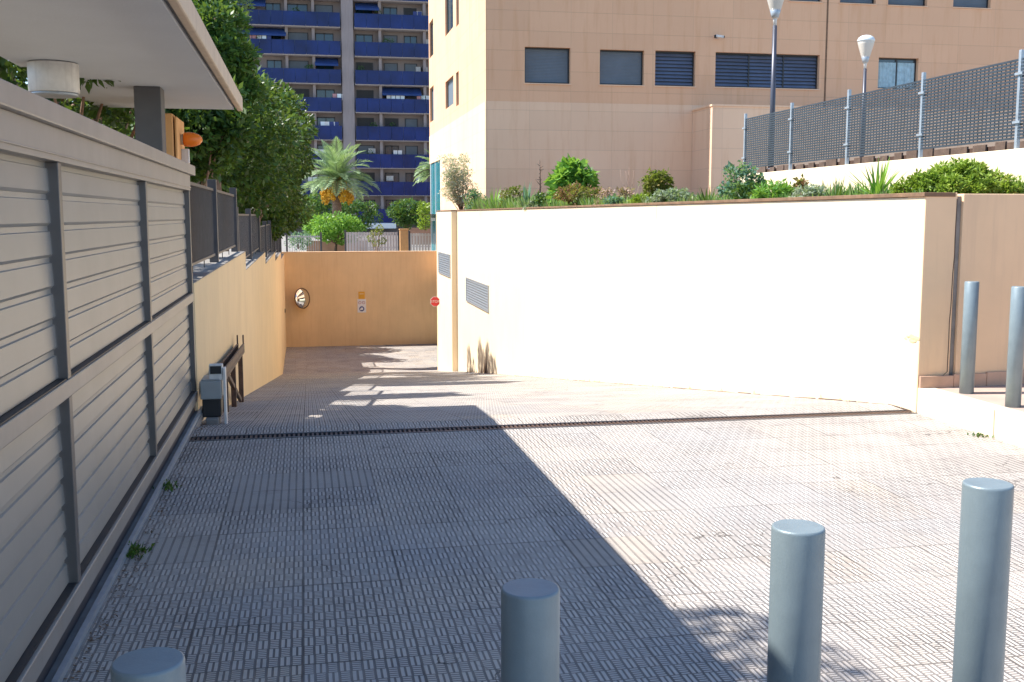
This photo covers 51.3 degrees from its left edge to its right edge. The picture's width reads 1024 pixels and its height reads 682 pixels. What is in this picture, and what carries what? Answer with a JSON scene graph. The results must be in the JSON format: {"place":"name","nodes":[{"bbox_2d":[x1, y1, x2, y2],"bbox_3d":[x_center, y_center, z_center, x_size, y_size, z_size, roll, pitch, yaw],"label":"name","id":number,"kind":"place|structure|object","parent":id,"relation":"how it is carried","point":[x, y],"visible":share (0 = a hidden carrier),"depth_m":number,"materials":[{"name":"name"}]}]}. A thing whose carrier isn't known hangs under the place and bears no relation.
{"place":"outdoors","nodes":[
{"label":"outdoors","id":0,"kind":"place"},
{"bbox_2d":[44,406,203,681],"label":"gate track","id":1,"kind":"structure","parent":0,"point":[64,666],"depth_m":4.71,"materials":[{"name":"concrete"}]},
{"bbox_2d":[0,78,197,681],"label":"sliding gate","id":2,"kind":"structure","parent":1,"relation":"on","point":[98,395],"depth_m":4.38,"materials":[{"name":"metal"}]},
{"bbox_2d":[229,234,424,251],"bbox_3d":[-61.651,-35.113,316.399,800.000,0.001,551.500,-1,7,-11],"label":"back street","id":3,"kind":"structure","parent":0,"point":[283,243],"depth_m":73.80,"materials":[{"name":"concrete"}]},
{"bbox_2d":[284,230,313,249],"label":"bush","id":4,"kind":"object","parent":3,"relation":"on","point":[299,240],"visible":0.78,"depth_m":52.56,"materials":[{"name":"green plant"}]},
{"bbox_2d":[286,232,321,251],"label":"picket fence","id":5,"kind":"object","parent":3,"relation":"on","point":[301,236],"visible":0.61,"depth_m":50.85,"materials":[{"name":"metal"}]},
{"bbox_2d":[299,192,355,222],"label":"street tree","id":6,"kind":"object","parent":3,"relation":"on","point":[320,207],"visible":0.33,"depth_m":63.81,"materials":[{"name":"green plant"}]},
{"bbox_2d":[237,0,429,234],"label":"blue apartment block","id":7,"kind":"structure","parent":3,"relation":"on","point":[355,72],"depth_m":115.16,"materials":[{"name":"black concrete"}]},
{"bbox_2d":[267,60,281,67],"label":"window","id":8,"kind":"structure","parent":7,"relation":"in","point":[270,63],"depth_m":114.26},
{"bbox_2d":[287,4,307,21],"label":"window","id":9,"kind":"structure","parent":7,"relation":"in","point":[302,7],"depth_m":114.07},
{"bbox_2d":[288,32,307,47],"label":"window","id":10,"kind":"structure","parent":7,"relation":"in","point":[294,36],"depth_m":114.37,"materials":[{"name":"glass"}]},
{"bbox_2d":[289,60,308,80],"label":"window","id":11,"kind":"structure","parent":7,"relation":"in","point":[292,63],"depth_m":114.71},
{"bbox_2d":[314,5,332,19],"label":"window","id":12,"kind":"structure","parent":7,"relation":"in","point":[318,8],"depth_m":114.57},
{"bbox_2d":[315,33,332,43],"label":"window","id":13,"kind":"structure","parent":7,"relation":"in","point":[318,36],"depth_m":114.93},
{"bbox_2d":[316,89,334,109],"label":"window","id":14,"kind":"structure","parent":7,"relation":"in","point":[319,92],"depth_m":115.61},
{"bbox_2d":[355,34,372,44],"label":"window","id":15,"kind":"structure","parent":7,"relation":"in","point":[359,37],"depth_m":115.72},
{"bbox_2d":[356,62,372,69],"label":"window","id":16,"kind":"structure","parent":7,"relation":"in","point":[367,65],"depth_m":116.06,"materials":[{"name":"black glass"}]},
{"bbox_2d":[356,90,373,108],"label":"window","id":17,"kind":"structure","parent":7,"relation":"in","point":[359,93],"depth_m":116.40,"materials":[{"name":"black glass"}]},
{"bbox_2d":[357,118,373,125],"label":"window","id":18,"kind":"structure","parent":7,"relation":"in","point":[360,121],"depth_m":116.74,"materials":[{"name":"black glass"}]},
{"bbox_2d":[302,210,365,250],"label":"street tree","id":19,"kind":"object","parent":3,"relation":"on","point":[317,225],"visible":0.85,"depth_m":56.20,"materials":[{"name":"green plant"}]},
{"bbox_2d":[307,241,360,251],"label":"wall","id":20,"kind":"structure","parent":3,"relation":"on","point":[330,246],"depth_m":58.94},
{"bbox_2d":[301,136,380,229],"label":"date palm","id":21,"kind":"object","parent":3,"relation":"on","point":[335,169],"visible":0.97,"depth_m":60.04,"materials":[{"name":"green plant"}]},
{"bbox_2d":[344,199,382,231],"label":"street tree","id":22,"kind":"object","parent":3,"relation":"on","point":[364,209],"visible":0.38,"depth_m":68.74,"materials":[{"name":"green plant"}]},
{"bbox_2d":[344,230,399,250],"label":"board fence","id":23,"kind":"object","parent":3,"relation":"on","point":[364,244],"visible":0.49,"depth_m":55.39,"materials":[{"name":"metal"}]},
{"bbox_2d":[366,224,386,250],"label":"flowering shrub","id":24,"kind":"object","parent":3,"relation":"on","point":[374,244],"visible":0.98,"depth_m":50.05,"materials":[{"name":"green plant"}]},
{"bbox_2d":[399,229,408,250],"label":"gatepost","id":25,"kind":"object","parent":3,"relation":"on","point":[403,239],"visible":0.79,"depth_m":54.72,"materials":[{"name":"paint"}]},
{"bbox_2d":[385,198,429,230],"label":"street tree","id":26,"kind":"object","parent":3,"relation":"on","point":[399,208],"visible":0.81,"depth_m":70.69,"materials":[{"name":"green plant"}]},
{"bbox_2d":[408,231,430,250],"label":"white fence","id":27,"kind":"object","parent":3,"relation":"on","point":[425,238],"visible":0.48,"depth_m":53.89,"materials":[{"name":"metal"}]},
{"bbox_2d":[413,149,429,185],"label":"date palm","id":28,"kind":"object","parent":3,"relation":"on","point":[422,178],"visible":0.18,"depth_m":63.29,"materials":[{"name":"green plant"}]},
{"bbox_2d":[416,200,429,230],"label":"lime bush","id":29,"kind":"object","parent":3,"relation":"on","point":[424,219],"visible":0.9,"depth_m":65.60,"materials":[{"name":"green plant"}]},
{"bbox_2d":[428,0,1023,250],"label":"peach building","id":30,"kind":"structure","parent":3,"relation":"on","point":[609,90],"depth_m":37.06,"materials":[{"name":"paint"}]},
{"bbox_2d":[447,0,452,33],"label":"window","id":31,"kind":"structure","parent":30,"relation":"in","point":[449,2],"depth_m":44.84,"materials":[{"name":"grey glass"}]},
{"bbox_2d":[447,78,453,106],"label":"window","id":32,"kind":"structure","parent":30,"relation":"in","point":[450,83],"depth_m":45.13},
{"bbox_2d":[524,47,570,84],"bbox_3d":[1.188,-9.310,36.143,1.636,1.228,0.235,-1,7,-11],"label":"window","id":33,"kind":"structure","parent":30,"relation":"in","point":[550,66],"depth_m":36.23,"materials":[{"name":"glass"}]},
{"bbox_2d":[599,50,644,86],"bbox_3d":[3.754,-9.365,36.637,1.632,1.210,0.235,-1,7,-11],"label":"window","id":34,"kind":"structure","parent":30,"relation":"in","point":[617,68],"depth_m":36.73,"materials":[{"name":"glass"}]},
{"bbox_2d":[654,51,695,87],"bbox_3d":[5.635,-9.421,37.003,1.516,1.225,0.245,-1,7,-11],"label":"window","id":35,"kind":"structure","parent":30,"relation":"in","point":[672,69],"depth_m":37.10,"materials":[{"name":"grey metal"}]},
{"bbox_2d":[714,53,819,89],"bbox_3d":[8.991,-9.507,37.647,3.965,1.223,0.245,-1,7,-11],"label":"window","id":36,"kind":"structure","parent":30,"relation":"in","point":[732,70],"depth_m":37.72,"materials":[{"name":"grey metal"}]},
{"bbox_2d":[839,0,876,4],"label":"window","id":37,"kind":"structure","parent":30,"relation":"in","point":[862,2],"depth_m":38.04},
{"bbox_2d":[877,58,917,89],"bbox_3d":[13.927,-9.654,38.587,1.628,1.127,0.235,-1,7,-11],"label":"window","id":38,"kind":"structure","parent":30,"relation":"in","point":[891,71],"depth_m":38.66,"materials":[{"name":"blue glass"}]},
{"bbox_2d":[887,0,927,6],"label":"window","id":39,"kind":"structure","parent":30,"relation":"in","point":[909,3],"depth_m":38.42,"materials":[{"name":"glass"}]},
{"bbox_2d":[952,0,991,8],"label":"window","id":40,"kind":"structure","parent":30,"relation":"in","point":[970,4],"depth_m":38.90,"materials":[{"name":"glass"}]},
{"bbox_2d":[66,414,1023,681],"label":"forecourt","id":41,"kind":"structure","parent":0,"point":[646,548],"depth_m":5.13,"materials":[{"name":"tile"}]},
{"bbox_2d":[0,0,242,152],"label":"gate canopy","id":42,"kind":"object","parent":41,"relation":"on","point":[156,58],"visible":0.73,"depth_m":6.84,"materials":[{"name":"paint"}]},
{"bbox_2d":[27,60,79,98],"bbox_3d":[-3.158,-1.800,7.352,0.330,0.221,0.330,-1,7,-11],"label":"ceiling lamp","id":43,"kind":"object","parent":42,"relation":"attached to","point":[53,79],"visible":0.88,"depth_m":7.22,"materials":[{"name":"white paint"}]},
{"bbox_2d":[116,540,154,558],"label":"weed","id":44,"kind":"object","parent":41,"relation":"on","point":[134,549],"visible":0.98,"depth_m":5.09,"materials":[{"name":"green plant"}]},
{"bbox_2d":[110,647,185,681],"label":"bollard","id":45,"kind":"object","parent":41,"relation":"on","point":[158,664],"visible":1,"depth_m":1.55,"materials":[{"name":"metal"}]},
{"bbox_2d":[63,377,992,679],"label":"weeds","id":46,"kind":"object","parent":41,"relation":"on","point":[147,565],"visible":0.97,"depth_m":4.82,"materials":[{"name":"plant"}]},
{"bbox_2d":[501,578,559,681],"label":"bollard","id":47,"kind":"object","parent":41,"relation":"on","point":[530,629],"visible":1,"depth_m":1.86,"materials":[{"name":"metal"}]},
{"bbox_2d":[189,409,917,441],"bbox_3d":[0.484,0.711,8.239,5.710,0.144,0.180,-1,7,-11],"label":"drain channel","id":48,"kind":"object","parent":41,"relation":"on","point":[509,426],"visible":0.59,"depth_m":8.19,"materials":[{"name":"grey paint"}]},
{"bbox_2d":[767,519,825,681],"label":"bollard","id":49,"kind":"object","parent":41,"relation":"on","point":[797,563],"visible":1,"depth_m":2.11,"materials":[{"name":"metal"}]},
{"bbox_2d":[917,388,1023,447],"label":"kerb","id":50,"kind":"structure","parent":41,"relation":"on","point":[1002,423],"depth_m":7.98,"materials":[{"name":"concrete"}]},
{"bbox_2d":[952,477,1013,681],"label":"bollard","id":51,"kind":"object","parent":41,"relation":"on","point":[985,539],"visible":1,"depth_m":2.32,"materials":[{"name":"metal"}]},
{"bbox_2d":[191,344,902,436],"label":"ramp","id":52,"kind":"structure","parent":0,"point":[335,388],"depth_m":11.84,"materials":[{"name":"concrete"}]},
{"bbox_2d":[200,375,222,424],"bbox_3d":[-2.460,0.539,8.763,0.165,0.485,0.300,-1,7,-11],"label":"gate motor","id":53,"kind":"object","parent":52,"relation":"on","point":[211,392],"visible":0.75,"depth_m":8.65,"materials":[{"name":"grey plastic"}]},
{"bbox_2d":[209,363,227,423],"bbox_3d":[-2.401,0.485,8.727,0.130,0.600,0.100,-1,7,-11],"label":"photocell post","id":54,"kind":"object","parent":52,"relation":"on","point":[217,370],"visible":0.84,"depth_m":8.67,"materials":[{"name":"metal"}]},
{"bbox_2d":[221,335,244,411],"bbox_3d":[-2.963,0.594,11.184,0.090,1.006,4.403,-1,7,-11],"label":"gate support frame","id":55,"kind":"object","parent":52,"relation":"on","point":[232,358],"visible":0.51,"depth_m":11.88,"materials":[{"name":"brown metal"}]},
{"bbox_2d":[193,251,285,419],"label":"ramp wall","id":56,"kind":"structure","parent":52,"relation":"on","point":[239,293],"depth_m":15.67,"materials":[{"name":"paint"}]},
{"bbox_2d":[190,179,237,271],"bbox_3d":[-3.512,-1.409,12.534,0.100,0.966,7.700,-1,7,-11],"label":"metal fence","id":57,"kind":"object","parent":56,"relation":"on","point":[214,223],"visible":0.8,"depth_m":12.41,"materials":[{"name":"metal"}]},
{"bbox_2d":[237,207,260,258],"bbox_3d":[-5.062,-2.060,20.513,0.100,0.966,8.200,-1,7,-11],"label":"metal fence","id":58,"kind":"object","parent":56,"relation":"on","point":[248,222],"visible":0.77,"depth_m":20.41,"materials":[{"name":"metal"}]},
{"bbox_2d":[260,220,271,256],"bbox_3d":[-6.659,-2.744,28.736,0.100,0.966,8.200,-1,7,-11],"label":"metal fence","id":59,"kind":"object","parent":56,"relation":"on","point":[265,239],"visible":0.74,"depth_m":28.70,"materials":[{"name":"metal"}]},
{"bbox_2d":[282,251,436,346],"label":"end wall","id":60,"kind":"structure","parent":52,"relation":"on","point":[399,288],"depth_m":47.99,"materials":[{"name":"paint"}]},
{"bbox_2d":[294,288,309,308],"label":"traffic mirror","id":61,"kind":"object","parent":60,"relation":"attached to","point":[302,298],"visible":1,"depth_m":46.98,"materials":[{"name":"silver glass"}]},
{"bbox_2d":[436,192,955,412],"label":"white ramp wall","id":62,"kind":"structure","parent":52,"relation":"on","point":[815,297],"depth_m":13.43,"materials":[{"name":"paint"}]},
{"bbox_2d":[438,251,450,277],"bbox_3d":[-2.320,-2.630,36.450,0.031,0.760,3.080,-1,7,-11],"label":"vent grille","id":63,"kind":"object","parent":62,"relation":"attached to","point":[444,263],"visible":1,"depth_m":36.33,"materials":[{"name":"metal"}]},
{"bbox_2d":[466,277,488,312],"bbox_3d":[-1.024,-1.367,30.865,0.031,0.742,4.066,-1,7,-11],"label":"vent grille","id":64,"kind":"object","parent":62,"relation":"attached to","point":[477,293],"visible":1,"depth_m":30.64,"materials":[{"name":"metal"}]},
{"bbox_2d":[937,384,1023,411],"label":"pavement","id":65,"kind":"structure","parent":0,"point":[994,394],"depth_m":8.37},
{"bbox_2d":[908,193,1023,400],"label":"street wall","id":66,"kind":"structure","parent":65,"relation":"on","point":[974,237],"depth_m":8.66,"materials":[{"name":"paint"}]},
{"bbox_2d":[959,281,978,393],"bbox_3d":[3.590,0.027,8.382,0.108,0.990,0.108,-1,7,-11],"label":"bollard","id":67,"kind":"object","parent":65,"relation":"on","point":[969,335],"visible":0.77,"depth_m":8.34,"materials":[{"name":"metal"}]},
{"bbox_2d":[1005,286,1023,407],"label":"bollard","id":68,"kind":"object","parent":65,"relation":"on","point":[1014,374],"visible":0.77,"depth_m":7.75,"materials":[{"name":"metal"}]},
{"label":"planting bed","id":69,"kind":"structure","parent":0,"visible":0},
{"bbox_2d":[437,153,478,209],"bbox_3d":[-1.763,-5.234,35.402,1.581,2.031,1.187,-1,7,-11],"label":"airy shrub","id":70,"kind":"object","parent":69,"relation":"on","point":[455,186],"visible":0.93,"depth_m":35.23,"materials":[{"name":"beige plant"}]},
{"bbox_2d":[462,188,485,209],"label":"shrub","id":71,"kind":"object","parent":69,"relation":"on","point":[474,194],"visible":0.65,"depth_m":33.05,"materials":[{"name":"green plant"}]},
{"bbox_2d":[499,185,522,207],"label":"shrub","id":72,"kind":"object","parent":69,"relation":"on","point":[506,192],"visible":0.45,"depth_m":28.32,"materials":[{"name":"green plant"}]},
{"bbox_2d":[517,182,535,206],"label":"agave","id":73,"kind":"object","parent":69,"relation":"on","point":[526,196],"visible":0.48,"depth_m":25.36,"materials":[{"name":"green plant"}]},
{"bbox_2d":[531,191,550,205],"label":"shrub","id":74,"kind":"object","parent":69,"relation":"on","point":[539,196],"visible":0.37,"depth_m":23.59,"materials":[{"name":"green plant"}]},
{"bbox_2d":[543,154,600,202],"bbox_3d":[1.317,-3.363,23.218,1.307,1.450,1.084,-1,7,-11],"label":"leafy bush","id":75,"kind":"object","parent":69,"relation":"on","point":[569,170],"visible":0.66,"depth_m":22.96,"materials":[{"name":"green plant"}]},
{"bbox_2d":[552,180,604,205],"bbox_3d":[1.304,-2.773,20.498,0.943,0.657,0.923,-4,8,-31],"label":"flowering bush","id":76,"kind":"object","parent":69,"relation":"on","point":[577,191],"visible":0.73,"depth_m":20.32,"materials":[{"name":"brown plant"}]},
{"bbox_2d":[591,187,618,204],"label":"dry shrub","id":77,"kind":"object","parent":69,"relation":"on","point":[606,193],"visible":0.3,"depth_m":19.06,"materials":[{"name":"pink plant"}]},
{"bbox_2d":[602,193,625,203],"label":"shrub","id":78,"kind":"object","parent":69,"relation":"on","point":[612,199],"visible":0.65,"depth_m":17.81,"materials":[{"name":"green plant"}]},
{"bbox_2d":[615,184,634,200],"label":"pink flowers","id":79,"kind":"object","parent":69,"relation":"on","point":[624,191],"visible":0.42,"depth_m":18.47,"materials":[{"name":"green plant"}]},
{"bbox_2d":[637,167,674,196],"bbox_3d":[2.339,-2.431,17.101,0.650,0.740,0.606,-1,7,-11],"label":"round bush","id":80,"kind":"object","parent":69,"relation":"on","point":[653,180],"visible":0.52,"depth_m":16.98,"materials":[{"name":"green plant"}]},
{"bbox_2d":[645,186,696,202],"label":"trailing plant","id":81,"kind":"object","parent":69,"relation":"on","point":[670,194],"visible":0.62,"depth_m":15.16,"materials":[{"name":"green plant"}]},
{"bbox_2d":[716,160,766,198],"bbox_3d":[3.095,-2.063,14.327,0.674,0.732,0.548,-1,7,-11],"label":"grey shrub","id":82,"kind":"object","parent":69,"relation":"on","point":[741,173],"visible":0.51,"depth_m":14.26,"materials":[{"name":"green plant"}]},
{"bbox_2d":[463,175,1023,209],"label":"ground cover","id":83,"kind":"object","parent":69,"relation":"on","point":[478,203],"visible":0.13,"depth_m":19.43,"materials":[{"name":"green plant"}]},
{"bbox_2d":[729,180,763,199],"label":"shrub","id":84,"kind":"object","parent":69,"relation":"on","point":[743,191],"visible":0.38,"depth_m":12.81,"materials":[{"name":"green plant"}]},
{"bbox_2d":[749,178,794,198],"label":"shrub","id":85,"kind":"object","parent":69,"relation":"on","point":[764,192],"visible":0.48,"depth_m":11.96,"materials":[{"name":"green plant"}]},
{"bbox_2d":[790,173,808,196],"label":"dry shrub","id":86,"kind":"object","parent":69,"relation":"on","point":[800,182],"visible":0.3,"depth_m":11.94,"materials":[{"name":"beige plant"}]},
{"bbox_2d":[788,183,828,196],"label":"shrub","id":87,"kind":"object","parent":69,"relation":"on","point":[807,191],"visible":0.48,"depth_m":11.00,"materials":[{"name":"green plant"}]},
{"bbox_2d":[822,176,845,195],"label":"iris","id":88,"kind":"object","parent":69,"relation":"on","point":[838,192],"visible":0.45,"depth_m":10.61,"materials":[{"name":"green plant"}]},
{"bbox_2d":[845,157,903,194],"bbox_3d":[3.468,-1.486,10.180,0.677,0.557,0.707,-1,7,-11],"label":"yucca","id":89,"kind":"object","parent":69,"relation":"on","point":[874,186],"visible":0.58,"depth_m":10.08,"materials":[{"name":"green plant"}]},
{"bbox_2d":[741,148,1023,193],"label":"terrace wall","id":90,"kind":"structure","parent":69,"relation":"on","point":[1009,161],"depth_m":15.73,"materials":[{"name":"paint"}]},
{"bbox_2d":[741,49,1023,169],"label":"fence","id":91,"kind":"object","parent":90,"relation":"on","point":[1016,123],"visible":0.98,"depth_m":15.59,"materials":[{"name":"metal"}]},
{"bbox_2d":[888,172,925,193],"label":"shrub","id":92,"kind":"object","parent":69,"relation":"on","point":[897,187],"visible":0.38,"depth_m":9.37,"materials":[{"name":"green plant"}]},
{"bbox_2d":[903,167,947,192],"bbox_3d":[3.641,-1.327,9.351,0.407,0.405,0.398,-1,7,-11],"label":"mounded bush","id":93,"kind":"object","parent":69,"relation":"on","point":[924,179],"visible":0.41,"depth_m":9.24,"materials":[{"name":"green plant"}]},
{"bbox_2d":[931,172,973,193],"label":"shrub","id":94,"kind":"object","parent":69,"relation":"on","point":[953,182],"visible":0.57,"depth_m":9.11,"materials":[{"name":"green plant"}]},
{"bbox_2d":[930,157,1003,193],"bbox_3d":[3.959,-1.379,9.393,0.696,0.483,0.671,3,7,26],"label":"mounded bush","id":95,"kind":"object","parent":69,"relation":"on","point":[966,168],"visible":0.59,"depth_m":9.20,"materials":[{"name":"green plant"}]},
{"bbox_2d":[979,170,1023,193],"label":"mounded bush","id":96,"kind":"object","parent":69,"relation":"on","point":[1009,186],"visible":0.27,"depth_m":9.21,"materials":[{"name":"green plant"}]},
{"label":"garden ground","id":97,"kind":"structure","parent":0,"visible":0},
{"bbox_2d":[0,56,134,137],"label":"broadleaf tree","id":98,"kind":"object","parent":97,"relation":"on","point":[117,117],"visible":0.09,"depth_m":9.97,"materials":[{"name":"green plant"}]},
{"bbox_2d":[165,113,184,159],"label":"gate pier","id":99,"kind":"structure","parent":97,"relation":"on","point":[174,125],"depth_m":9.57,"materials":[{"name":"paint"}]},
{"bbox_2d":[180,132,201,163],"bbox_3d":[-2.970,-1.792,9.897,0.191,0.288,0.136,-1,7,-11],"label":"warning beacon","id":100,"kind":"object","parent":99,"relation":"attached to","point":[189,139],"visible":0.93,"depth_m":9.86,"materials":[{"name":"orange plastic"}]},
{"bbox_2d":[104,76,256,185],"bbox_3d":[-4.336,-1.731,13.833,1.899,3.682,2.178,-3,7,-24],"label":"broadleaf tree","id":101,"kind":"object","parent":97,"relation":"on","point":[224,135],"visible":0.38,"depth_m":13.34,"materials":[{"name":"green plant"}]},
{"bbox_2d":[119,67,309,250],"bbox_3d":[-6.645,-3.687,23.784,4.330,5.225,7.699,-1,7,-11],"label":"broadleaf tree","id":102,"kind":"object","parent":97,"relation":"on","point":[260,166],"visible":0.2,"depth_m":22.94,"materials":[{"name":"green plant"}]},
{"bbox_2d":[192,0,267,190],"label":"broadleaf tree","id":103,"kind":"object","parent":97,"relation":"on","point":[238,53],"visible":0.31,"depth_m":18.87,"materials":[{"name":"green plant"}]},
{"bbox_2d":[234,0,255,26],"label":"broadleaf tree","id":104,"kind":"object","parent":97,"relation":"on","point":[245,6],"visible":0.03,"depth_m":39.67,"materials":[{"name":"green plant"}]},
{"bbox_2d":[238,181,315,241],"bbox_3d":[-8.014,-3.968,34.844,3.241,3.228,4.928,-1,7,-11],"label":"broadleaf tree","id":105,"kind":"object","parent":97,"relation":"on","point":[281,220],"visible":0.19,"depth_m":34.31,"materials":[{"name":"green plant"}]},
{"bbox_2d":[254,84,318,221],"bbox_3d":[-6.557,-4.455,29.896,2.364,5.405,6.656,-1,7,-11],"label":"broadleaf tree","id":106,"kind":"object","parent":97,"relation":"on","point":[303,164],"visible":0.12,"depth_m":28.83,"materials":[{"name":"green plant"}]},
{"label":"terrace","id":107,"kind":"structure","parent":0,"visible":0},
{"bbox_2d":[767,0,783,168],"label":"street lamp","id":108,"kind":"object","parent":107,"relation":"on","point":[775,6],"visible":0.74,"depth_m":22.27,"materials":[{"name":"metal"}]},
{"bbox_2d":[857,35,874,157],"bbox_3d":[9.669,-6.297,29.349,0.472,4.138,0.472,-1,7,-11],"label":"street lamp","id":109,"kind":"object","parent":107,"relation":"on","point":[865,44],"visible":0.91,"depth_m":29.07,"materials":[{"name":"metal"}]},
{"bbox_2d":[757,141,1023,172],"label":"slatted edging","id":110,"kind":"object","parent":107,"relation":"on","point":[1003,145],"visible":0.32,"depth_m":17.27,"materials":[{"name":"brown wood"}]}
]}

